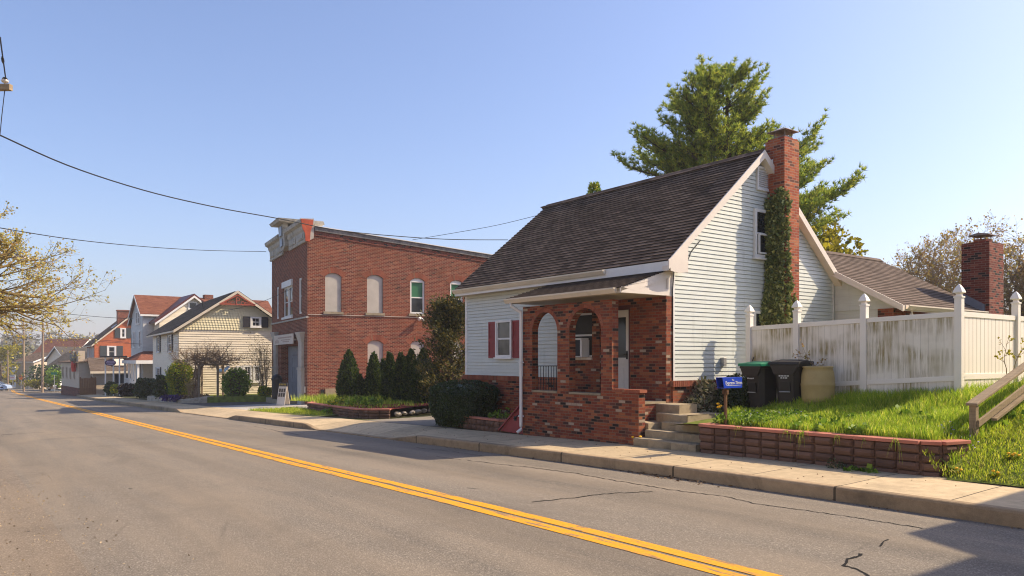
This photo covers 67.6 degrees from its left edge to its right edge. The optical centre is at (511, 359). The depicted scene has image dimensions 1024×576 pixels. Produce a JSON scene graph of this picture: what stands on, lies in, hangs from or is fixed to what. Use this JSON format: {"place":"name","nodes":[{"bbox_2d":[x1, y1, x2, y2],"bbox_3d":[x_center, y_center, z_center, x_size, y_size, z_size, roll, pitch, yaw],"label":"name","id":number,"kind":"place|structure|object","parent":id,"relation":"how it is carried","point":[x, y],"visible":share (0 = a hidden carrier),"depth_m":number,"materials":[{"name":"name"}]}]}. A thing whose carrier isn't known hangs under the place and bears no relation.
{"place":"outdoors","nodes":[
{"label":"outdoors","id":0,"kind":"place"},
{"bbox_2d":[0,453,90,575],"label":"road shoulder","id":1,"kind":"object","parent":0,"point":[58,556],"visible":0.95,"depth_m":8.79},
{"bbox_2d":[0,474,193,575],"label":"loose gravel","id":2,"kind":"structure","parent":0,"point":[55,534],"depth_m":9.48,"materials":[{"name":"gravel"}]},
{"bbox_2d":[182,402,273,405],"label":"parking lot","id":3,"kind":"structure","parent":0,"point":[226,403],"depth_m":47.47,"materials":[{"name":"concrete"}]},
{"bbox_2d":[211,403,308,409],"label":"forecourt","id":4,"kind":"structure","parent":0,"point":[249,407],"depth_m":42.36,"materials":[{"name":"concrete"}]},
{"bbox_2d":[276,383,289,404],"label":"notice board","id":5,"kind":"object","parent":4,"relation":"on","point":[283,397],"visible":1,"depth_m":41.12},
{"bbox_2d":[5,383,522,434],"bbox_3d":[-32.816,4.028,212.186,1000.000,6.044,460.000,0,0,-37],"label":"ground","id":6,"kind":"structure","parent":0,"point":[401,410],"depth_m":31.74,"materials":[{"name":"concrete"}]},
{"bbox_2d":[0,77,12,90],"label":"utility pole","id":7,"kind":"object","parent":6,"relation":"on","point":[6,87],"visible":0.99,"depth_m":14.96,"materials":[{"name":"brown wood"}]},
{"bbox_2d":[0,90,4,133],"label":"overhead cable","id":8,"kind":"object","parent":7,"relation":"hanging from","point":[2,111],"visible":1,"depth_m":14.99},
{"bbox_2d":[0,135,502,239],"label":"overhead cable","id":9,"kind":"object","parent":8,"relation":"hanging from","point":[219,207],"visible":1,"depth_m":21.46,"materials":[{"name":"rubber"}]},
{"bbox_2d":[12,352,49,388],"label":"house","id":10,"kind":"structure","parent":6,"relation":"on","point":[34,359],"depth_m":143.13,"materials":[{"name":"beige"}]},
{"bbox_2d":[0,201,120,358],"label":"budding tree","id":11,"kind":"object","parent":6,"relation":"on","point":[6,254],"visible":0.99,"depth_m":23.84,"materials":[{"name":"plant"}]},
{"bbox_2d":[32,339,90,353],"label":"house","id":12,"kind":"structure","parent":6,"relation":"on","point":[48,346],"depth_m":153.96,"materials":[{"name":"red"}]},
{"bbox_2d":[44,346,86,389],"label":"house","id":13,"kind":"structure","parent":6,"relation":"on","point":[55,353],"depth_m":133.88,"materials":[{"name":"beige"}]},
{"bbox_2d":[48,352,86,390],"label":"house","id":14,"kind":"structure","parent":6,"relation":"on","point":[65,356],"depth_m":128.23,"materials":[{"name":"beige"}]},
{"bbox_2d":[80,377,95,394],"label":"board fence","id":15,"kind":"object","parent":6,"relation":"on","point":[89,386],"visible":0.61,"depth_m":83.91,"materials":[{"name":"brown wood"}]},
{"bbox_2d":[58,351,130,395],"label":"tan shop","id":16,"kind":"structure","parent":6,"relation":"on","point":[88,368],"depth_m":86.71},
{"bbox_2d":[69,351,76,371],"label":"figure ornament","id":17,"kind":"object","parent":16,"relation":"attached to","point":[73,365],"visible":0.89,"depth_m":86.78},
{"bbox_2d":[83,310,130,357],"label":"orange brick house","id":18,"kind":"structure","parent":6,"relation":"on","point":[119,329],"depth_m":99.61,"materials":[{"name":"brick"}]},
{"bbox_2d":[107,346,115,355],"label":"window","id":19,"kind":"structure","parent":18,"relation":"in","point":[111,350],"depth_m":99.08,"materials":[{"name":"white glass"}]},
{"bbox_2d":[100,356,126,395],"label":"sign","id":20,"kind":"object","parent":6,"relation":"on","point":[110,362],"visible":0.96,"depth_m":76.00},
{"bbox_2d":[132,377,154,398],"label":"yew shrub","id":21,"kind":"object","parent":6,"relation":"on","point":[142,386],"visible":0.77,"depth_m":59.48,"materials":[{"name":"green plant"}]},
{"bbox_2d":[122,294,271,396],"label":"red roofed house","id":22,"kind":"structure","parent":6,"relation":"on","point":[148,314],"depth_m":77.47,"materials":[{"name":"grey"}]},
{"bbox_2d":[146,291,271,396],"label":"cream house","id":23,"kind":"structure","parent":6,"relation":"on","point":[212,321],"depth_m":56.07,"materials":[{"name":"wood"}]},
{"bbox_2d":[243,365,252,382],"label":"window","id":24,"kind":"structure","parent":23,"relation":"in","point":[248,368],"depth_m":56.49,"materials":[{"name":"white glass"}]},
{"bbox_2d":[250,317,261,327],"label":"window","id":25,"kind":"structure","parent":23,"relation":"in","point":[255,322],"depth_m":56.65,"materials":[{"name":"white glass"}]},
{"bbox_2d":[253,365,261,382],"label":"window","id":26,"kind":"structure","parent":23,"relation":"in","point":[254,374],"depth_m":56.76,"materials":[{"name":"white glass"}]},
{"bbox_2d":[147,394,271,403],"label":"garden edging","id":27,"kind":"object","parent":6,"relation":"on","point":[229,398],"visible":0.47,"depth_m":50.15,"materials":[{"name":"stone"}]},
{"bbox_2d":[150,374,169,398],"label":"rhododendron","id":28,"kind":"object","parent":27,"relation":"on","point":[157,388],"visible":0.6,"depth_m":54.51,"materials":[{"name":"green plant"}]},
{"bbox_2d":[164,394,183,401],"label":"flower clump","id":29,"kind":"object","parent":27,"relation":"on","point":[174,398],"visible":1,"depth_m":50.21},
{"bbox_2d":[162,359,193,396],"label":"forsythia","id":30,"kind":"object","parent":27,"relation":"on","point":[178,374],"visible":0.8,"depth_m":52.45,"materials":[{"name":"green plant"}]},
{"bbox_2d":[184,379,194,396],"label":"bare shrub","id":31,"kind":"object","parent":27,"relation":"on","point":[190,389],"visible":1,"depth_m":51.40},
{"bbox_2d":[167,341,256,396],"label":"vine arbor","id":32,"kind":"object","parent":27,"relation":"on","point":[208,360],"visible":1,"depth_m":51.55,"materials":[{"name":"plant"}]},
{"bbox_2d":[219,367,252,395],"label":"garden shrub","id":33,"kind":"object","parent":27,"relation":"on","point":[236,383],"visible":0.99,"depth_m":50.54,"materials":[{"name":"green plant"}]},
{"bbox_2d":[243,335,273,386],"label":"bare shrub","id":34,"kind":"object","parent":27,"relation":"on","point":[262,378],"visible":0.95,"depth_m":50.35,"materials":[{"name":"plant"}]},
{"bbox_2d":[257,385,271,395],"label":"garden shrub","id":35,"kind":"object","parent":27,"relation":"on","point":[265,390],"visible":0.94,"depth_m":49.72,"materials":[{"name":"green plant"}]},
{"bbox_2d":[307,401,427,418],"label":"planter wall","id":36,"kind":"structure","parent":6,"relation":"on","point":[376,412],"depth_m":30.44,"materials":[{"name":"brick"}]},
{"bbox_2d":[327,395,364,404],"bbox_3d":[-7.238,1.803,33.569,1.702,0.490,1.621,0,0,0],"label":"border plant","id":37,"kind":"object","parent":36,"relation":"on","point":[336,401],"visible":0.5,"depth_m":33.17,"materials":[{"name":"green plant"}]},
{"bbox_2d":[335,348,359,398],"bbox_3d":[-8.160,0.798,38.246,1.428,2.784,1.498,0,0,-37],"label":"arborvitae","id":38,"kind":"object","parent":36,"relation":"on","point":[348,372],"visible":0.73,"depth_m":37.95,"materials":[{"name":"green plant"}]},
{"bbox_2d":[352,373,365,397],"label":"arborvitae","id":39,"kind":"object","parent":36,"relation":"on","point":[358,387],"visible":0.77,"depth_m":37.44,"materials":[{"name":"green plant"}]},
{"bbox_2d":[290,392,428,408],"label":"lawn","id":40,"kind":"structure","parent":36,"relation":"on","point":[321,398],"depth_m":35.85,"materials":[{"name":"plant"}]},
{"bbox_2d":[344,395,382,406],"bbox_3d":[-6.082,1.720,31.530,1.566,0.542,1.447,0,0,36],"label":"border plant","id":41,"kind":"object","parent":36,"relation":"on","point":[359,401],"visible":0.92,"depth_m":31.36,"materials":[{"name":"green plant"}]},
{"bbox_2d":[363,351,381,397],"bbox_3d":[-6.775,0.855,37.601,1.167,2.576,1.097,0,0,-37],"label":"arborvitae","id":42,"kind":"object","parent":36,"relation":"on","point":[373,375],"visible":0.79,"depth_m":37.33,"materials":[{"name":"green plant"}]},
{"bbox_2d":[380,351,394,399],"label":"arborvitae","id":43,"kind":"object","parent":36,"relation":"on","point":[387,373],"visible":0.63,"depth_m":36.35,"materials":[{"name":"green plant"}]},
{"bbox_2d":[390,351,404,400],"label":"arborvitae","id":44,"kind":"object","parent":36,"relation":"on","point":[397,378],"visible":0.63,"depth_m":35.37,"materials":[{"name":"green plant"}]},
{"bbox_2d":[400,348,416,401],"bbox_3d":[-4.569,0.763,34.792,1.018,2.583,0.965,0,0,-37],"label":"arborvitae","id":45,"kind":"object","parent":36,"relation":"on","point":[407,372],"visible":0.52,"depth_m":34.59,"materials":[{"name":"green plant"}]},
{"bbox_2d":[408,347,436,402],"bbox_3d":[-3.918,0.744,33.824,1.270,2.588,1.309,0,0,42],"label":"arborvitae","id":46,"kind":"object","parent":36,"relation":"on","point":[415,394],"visible":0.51,"depth_m":33.49,"materials":[{"name":"green plant"}]},
{"bbox_2d":[265,217,492,404],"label":"brick firehouse","id":47,"kind":"structure","parent":6,"relation":"on","point":[362,297],"depth_m":44.98,"materials":[{"name":"brick"}]},
{"bbox_2d":[0,227,265,251],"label":"overhead cable","id":48,"kind":"object","parent":47,"relation":"attached to","point":[122,244],"visible":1,"depth_m":29.45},
{"bbox_2d":[284,287,287,316],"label":"window","id":49,"kind":"structure","parent":47,"relation":"in","point":[285,293],"depth_m":48.27,"materials":[{"name":"white glass"}]},
{"bbox_2d":[289,286,291,315],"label":"window","id":50,"kind":"structure","parent":47,"relation":"in","point":[290,291],"depth_m":47.26,"materials":[{"name":"white glass"}]},
{"bbox_2d":[288,346,297,398],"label":"engine door","id":51,"kind":"structure","parent":47,"relation":"in","point":[292,350],"depth_m":48.36,"materials":[{"name":"grey paint"}]},
{"bbox_2d":[299,278,301,313],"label":"window","id":52,"kind":"structure","parent":47,"relation":"in","point":[300,279],"depth_m":44.79,"materials":[{"name":"white glass"}]},
{"bbox_2d":[410,278,423,313],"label":"window","id":53,"kind":"structure","parent":47,"relation":"in","point":[416,284],"depth_m":46.22,"materials":[{"name":"white glass"}]},
{"bbox_2d":[450,280,462,304],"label":"window","id":54,"kind":"structure","parent":47,"relation":"in","point":[454,284],"depth_m":47.40,"materials":[{"name":"white glass"}]},
{"bbox_2d":[411,290,464,397],"bbox_3d":[-2.603,-0.362,31.033,3.394,4.935,3.721,0,0,-38],"label":"juniper tree","id":55,"kind":"object","parent":6,"relation":"on","point":[446,320],"visible":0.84,"depth_m":30.64,"materials":[{"name":"green leaves"},{"name":"bark"}]},
{"bbox_2d":[458,416,510,432],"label":"planter wall","id":56,"kind":"structure","parent":6,"relation":"on","point":[492,424],"depth_m":21.79,"materials":[{"name":"brick"}]},
{"bbox_2d":[487,407,512,418],"bbox_3d":[-0.193,1.545,21.788,0.947,0.370,0.950,0,0,-37],"label":"border plant","id":57,"kind":"object","parent":56,"relation":"on","point":[498,416],"visible":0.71,"depth_m":21.70,"materials":[{"name":"green plant"}]},
{"bbox_2d":[586,180,600,193],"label":"conifer","id":58,"kind":"object","parent":6,"relation":"on","point":[593,187],"visible":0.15,"depth_m":39.81,"materials":[{"name":"green plant"}]},
{"bbox_2d":[452,127,1003,444],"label":"corner house","id":59,"kind":"structure","parent":6,"relation":"on","point":[617,314],"depth_m":19.71,"materials":[{"name":"white"}]},
{"bbox_2d":[493,320,512,358],"bbox_3d":[-0.253,-0.592,23.090,0.125,1.176,0.900,0,0,-37],"label":"window","id":60,"kind":"structure","parent":59,"relation":"in","point":[503,328],"depth_m":23.13,"materials":[{"name":"white glass"}]},
{"bbox_2d":[575,313,591,356],"bbox_3d":[1.781,-0.625,20.188,0.070,1.150,1.182,0,0,-37],"label":"window","id":61,"kind":"structure","parent":59,"relation":"in","point":[583,329],"depth_m":20.00,"materials":[{"name":"glass"}]},
{"bbox_2d":[618,310,628,388],"bbox_3d":[2.586,-0.125,19.053,0.112,2.170,0.909,0,0,-37],"label":"door","id":62,"kind":"structure","parent":59,"relation":"in","point":[623,315],"depth_m":18.88,"materials":[{"name":"white paint"}]},
{"bbox_2d":[753,311,764,325],"bbox_3d":[6.476,-0.920,19.773,0.800,0.640,0.105,0,0,-37],"label":"window","id":63,"kind":"structure","parent":59,"relation":"in","point":[756,318],"depth_m":19.64,"materials":[{"name":"white glass"}]},
{"bbox_2d":[752,208,766,259],"bbox_3d":[6.574,-3.214,19.840,1.000,1.300,0.115,0,0,-37],"label":"window","id":64,"kind":"structure","parent":59,"relation":"in","point":[758,214],"depth_m":19.68,"materials":[{"name":"white glass"}]},
{"bbox_2d":[758,186,797,325],"bbox_3d":[6.906,-1.369,19.684,1.345,6.094,0.647,0,0,5],"label":"climbing ivy","id":65,"kind":"object","parent":59,"relation":"attached to","point":[776,220],"visible":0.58,"depth_m":19.59,"materials":[{"name":"green plant"}]},
{"bbox_2d":[609,53,868,235],"bbox_3d":[10.407,-6.419,36.132,11.693,16.288,6.005,0,0,11],"label":"white pine","id":66,"kind":"object","parent":6,"relation":"on","point":[708,136],"visible":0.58,"depth_m":35.20,"materials":[{"name":"green plant"}]},
{"bbox_2d":[698,423,970,476],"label":"planter wall","id":67,"kind":"structure","parent":6,"relation":"on","point":[820,448],"depth_m":12.91,"materials":[{"name":"brick"}]},
{"bbox_2d":[805,208,868,255],"bbox_3d":[12.345,-2.345,31.968,6.148,8.123,7.103,0,0,0],"label":"leafy tree","id":68,"kind":"object","parent":6,"relation":"on","point":[829,239],"visible":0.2,"depth_m":31.66,"materials":[{"name":"green plant"}]},
{"bbox_2d":[883,209,1023,315],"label":"bare tree","id":69,"kind":"object","parent":6,"relation":"on","point":[938,281],"visible":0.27,"depth_m":42.54,"materials":[{"name":"plant"}]},
{"bbox_2d":[926,215,1023,315],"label":"bare tree","id":70,"kind":"object","parent":6,"relation":"on","point":[1015,277],"visible":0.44,"depth_m":39.48,"materials":[{"name":"plant"}]},
{"bbox_2d":[271,374,281,398],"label":"rubbish bin","id":71,"kind":"object","parent":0,"point":[276,379],"visible":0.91,"depth_m":46.54,"materials":[{"name":"black plastic"}]},
{"bbox_2d":[248,406,333,416],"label":"verge grass","id":72,"kind":"structure","parent":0,"point":[304,410],"depth_m":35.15,"materials":[{"name":"plant"}]},
{"bbox_2d":[367,416,457,427],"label":"driveway","id":73,"kind":"structure","parent":0,"point":[427,421],"depth_m":26.59,"materials":[{"name":"concrete"}]},
{"bbox_2d":[427,379,500,428],"bbox_3d":[-1.508,1.341,23.625,2.007,1.458,2.832,0,0,-37],"label":"boxwood hedge","id":74,"kind":"object","parent":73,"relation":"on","point":[455,403],"visible":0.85,"depth_m":22.82,"materials":[{"name":"green plant"}]},
{"bbox_2d":[0,383,1023,575],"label":"road","id":75,"kind":"structure","parent":0,"point":[227,511],"depth_m":9.86,"materials":[{"name":"asphalt"}]},
{"bbox_2d":[0,382,11,390],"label":"parked car","id":76,"kind":"object","parent":75,"relation":"on","point":[3,386],"visible":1,"depth_m":121.56,"materials":[{"name":"white paint"}]},
{"bbox_2d":[0,344,22,384],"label":"tree","id":77,"kind":"object","parent":75,"relation":"on","point":[3,352],"visible":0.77,"depth_m":140.12,"materials":[{"name":"yellow plant"}]},
{"bbox_2d":[0,336,33,377],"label":"tree","id":78,"kind":"object","parent":75,"relation":"on","point":[18,356],"visible":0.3,"depth_m":174.99,"materials":[{"name":"yellow plant"}]},
{"bbox_2d":[21,318,24,391],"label":"utility pole","id":79,"kind":"object","parent":75,"relation":"on","point":[23,343],"visible":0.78,"depth_m":120.89,"materials":[{"name":"brown wood"}]},
{"bbox_2d":[19,378,47,389],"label":"shrub","id":80,"kind":"object","parent":75,"relation":"on","point":[34,384],"visible":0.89,"depth_m":115.06,"materials":[{"name":"green plant"}]},
{"bbox_2d":[19,364,61,388],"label":"tree","id":81,"kind":"object","parent":75,"relation":"on","point":[37,374],"visible":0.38,"depth_m":116.86,"materials":[{"name":"green plant"}]},
{"bbox_2d":[41,323,43,392],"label":"utility pole","id":82,"kind":"object","parent":75,"relation":"on","point":[42,370],"visible":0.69,"depth_m":111.86,"materials":[{"name":"brown wood"}]},
{"bbox_2d":[44,367,61,388],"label":"tree","id":83,"kind":"object","parent":75,"relation":"on","point":[48,379],"visible":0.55,"depth_m":113.16,"materials":[{"name":"green plant"}]},
{"bbox_2d":[11,390,781,575],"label":"road marking","id":84,"kind":"object","parent":75,"relation":"on","point":[736,567],"visible":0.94,"depth_m":9.45,"materials":[{"name":"paint"}]},
{"bbox_2d":[77,395,1023,528],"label":"kerb","id":85,"kind":"structure","parent":75,"relation":"on","point":[988,514],"depth_m":12.14,"materials":[{"name":"concrete"}]},
{"bbox_2d":[444,457,920,527],"bbox_3d":[1.670,2.041,12.844,0.393,0.157,10.073,0,0,-39],"label":"road crack","id":86,"kind":"object","parent":75,"relation":"on","point":[709,494],"visible":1,"depth_m":11.29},
{"bbox_2d":[841,553,869,575],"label":"road crack","id":87,"kind":"object","parent":75,"relation":"on","point":[846,561],"visible":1,"depth_m":7.20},
{"bbox_2d":[0,0,1023,344],"label":"sky","id":88,"kind":"structure","parent":0,"point":[409,118],"materials":[{"name":"blue"}]},
{"bbox_2d":[83,394,1023,508],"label":"pavement","id":89,"kind":"structure","parent":0,"point":[982,493],"depth_m":14.22,"materials":[{"name":"concrete"}]},
{"bbox_2d":[103,381,117,394],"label":"round shrub","id":90,"kind":"object","parent":89,"relation":"on","point":[107,386],"visible":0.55,"depth_m":73.59,"materials":[{"name":"green plant"}]},
{"bbox_2d":[116,383,134,396],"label":"barberry shrub","id":91,"kind":"object","parent":89,"relation":"on","point":[125,389],"visible":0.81,"depth_m":65.49,"materials":[{"name":"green plant"}]},
{"bbox_2d":[633,403,720,451],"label":"concrete steps","id":92,"kind":"structure","parent":89,"relation":"on","point":[661,432],"depth_m":16.48,"materials":[{"name":"concrete"}]},
{"bbox_2d":[356,426,1022,528],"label":"gutter litter","id":93,"kind":"object","parent":89,"relation":"on","point":[658,476],"visible":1,"depth_m":13.24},
{"bbox_2d":[826,457,846,468],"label":"weed","id":94,"kind":"object","parent":89,"relation":"on","point":[840,466],"visible":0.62,"depth_m":12.63,"materials":[{"name":"green plant"}]},
{"bbox_2d":[859,463,880,472],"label":"weed","id":95,"kind":"object","parent":89,"relation":"on","point":[869,468],"visible":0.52,"depth_m":12.14,"materials":[{"name":"green plant"}]},
{"bbox_2d":[670,379,1023,486],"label":"lawn","id":96,"kind":"structure","parent":0,"point":[958,465],"depth_m":11.36,"materials":[{"name":"plant"}]},
{"bbox_2d":[683,376,728,414],"bbox_3d":[4.858,0.931,18.121,2.042,1.080,0.646,0,0,-37],"label":"variegated shrub","id":97,"kind":"object","parent":96,"relation":"on","point":[706,401],"visible":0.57,"depth_m":17.83,"materials":[{"name":"green plant"}]},
{"bbox_2d":[716,377,741,424],"bbox_3d":[4.268,0.902,15.039,0.610,1.095,0.164,0,0,-37],"label":"newspaper box","id":98,"kind":"object","parent":96,"relation":"on","point":[725,383],"visible":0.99,"depth_m":14.96,"materials":[{"name":"blue plastic"}]},
{"bbox_2d":[710,373,749,411],"bbox_3d":[5.598,0.850,18.429,1.919,1.110,1.400,0,0,-37],"label":"evergreen shrub","id":99,"kind":"object","parent":96,"relation":"on","point":[738,397],"visible":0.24,"depth_m":17.93,"materials":[{"name":"green plant"}]},
{"bbox_2d":[738,361,776,408],"bbox_3d":[5.758,0.593,17.589,0.879,1.095,0.670,0,0,-31],"label":"wheeled bin","id":100,"kind":"object","parent":96,"relation":"on","point":[761,382],"visible":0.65,"depth_m":17.35,"materials":[{"name":"grey plastic"}]},
{"bbox_2d":[712,409,805,425],"bbox_3d":[4.903,1.159,15.210,1.472,0.327,1.281,0,0,-37],"label":"violet ground cover","id":101,"kind":"object","parent":96,"relation":"on","point":[739,413],"visible":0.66,"depth_m":15.13,"materials":[{"name":"green plant"}]},
{"bbox_2d":[768,359,813,404],"bbox_3d":[6.216,0.552,17.005,0.690,1.095,0.879,0,0,43],"label":"wheeled bin","id":102,"kind":"object","parent":96,"relation":"on","point":[787,373],"visible":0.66,"depth_m":16.73,"materials":[{"name":"grey plastic"}]},
{"bbox_2d":[792,339,827,365],"bbox_3d":[6.580,0.223,16.862,0.996,1.363,0.339,0,0,22],"label":"bare sapling","id":103,"kind":"object","parent":96,"relation":"on","point":[808,358],"visible":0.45,"depth_m":16.88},
{"bbox_2d":[800,366,834,404],"bbox_3d":[6.607,0.600,16.527,0.704,0.900,0.704,0,0,-37],"label":"plastic barrel","id":104,"kind":"object","parent":96,"relation":"on","point":[817,382],"visible":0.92,"depth_m":16.25,"materials":[{"name":"plastic"}]},
{"bbox_2d":[717,398,1023,433],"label":"lawn weeds","id":105,"kind":"object","parent":96,"relation":"on","point":[820,427],"visible":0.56,"depth_m":13.69,"materials":[{"name":"green plant"}]},
{"bbox_2d":[722,374,1023,464],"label":"long grass","id":106,"kind":"structure","parent":96,"relation":"on","point":[942,408],"depth_m":13.97,"materials":[{"name":"plant"}]},
{"bbox_2d":[744,284,1023,402],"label":"vinyl fence","id":107,"kind":"object","parent":96,"relation":"on","point":[958,347],"visible":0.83,"depth_m":16.04,"materials":[{"name":"plastic"}]},
{"bbox_2d":[966,362,1023,436],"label":"timber handrail","id":108,"kind":"object","parent":96,"relation":"on","point":[998,411],"visible":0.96,"depth_m":12.50,"materials":[{"name":"brown wood"}]},
{"bbox_2d":[994,335,1023,385],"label":"bare sapling","id":109,"kind":"object","parent":96,"relation":"on","point":[1011,353],"visible":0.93,"depth_m":15.04,"materials":[{"name":"brown plant"}]},
{"bbox_2d":[924,397,1023,484],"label":"short grass","id":110,"kind":"structure","parent":0,"point":[1011,428],"depth_m":11.56,"materials":[{"name":"plant"}]},
{"bbox_3d":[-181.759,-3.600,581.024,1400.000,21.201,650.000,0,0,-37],"label":"hill","id":111,"kind":"structure","parent":0,"visible":0},
{"bbox_2d":[0,329,98,382],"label":"wood","id":112,"kind":"object","parent":111,"relation":"on","point":[34,346],"visible":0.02,"depth_m":423.65,"materials":[{"name":"plant"}]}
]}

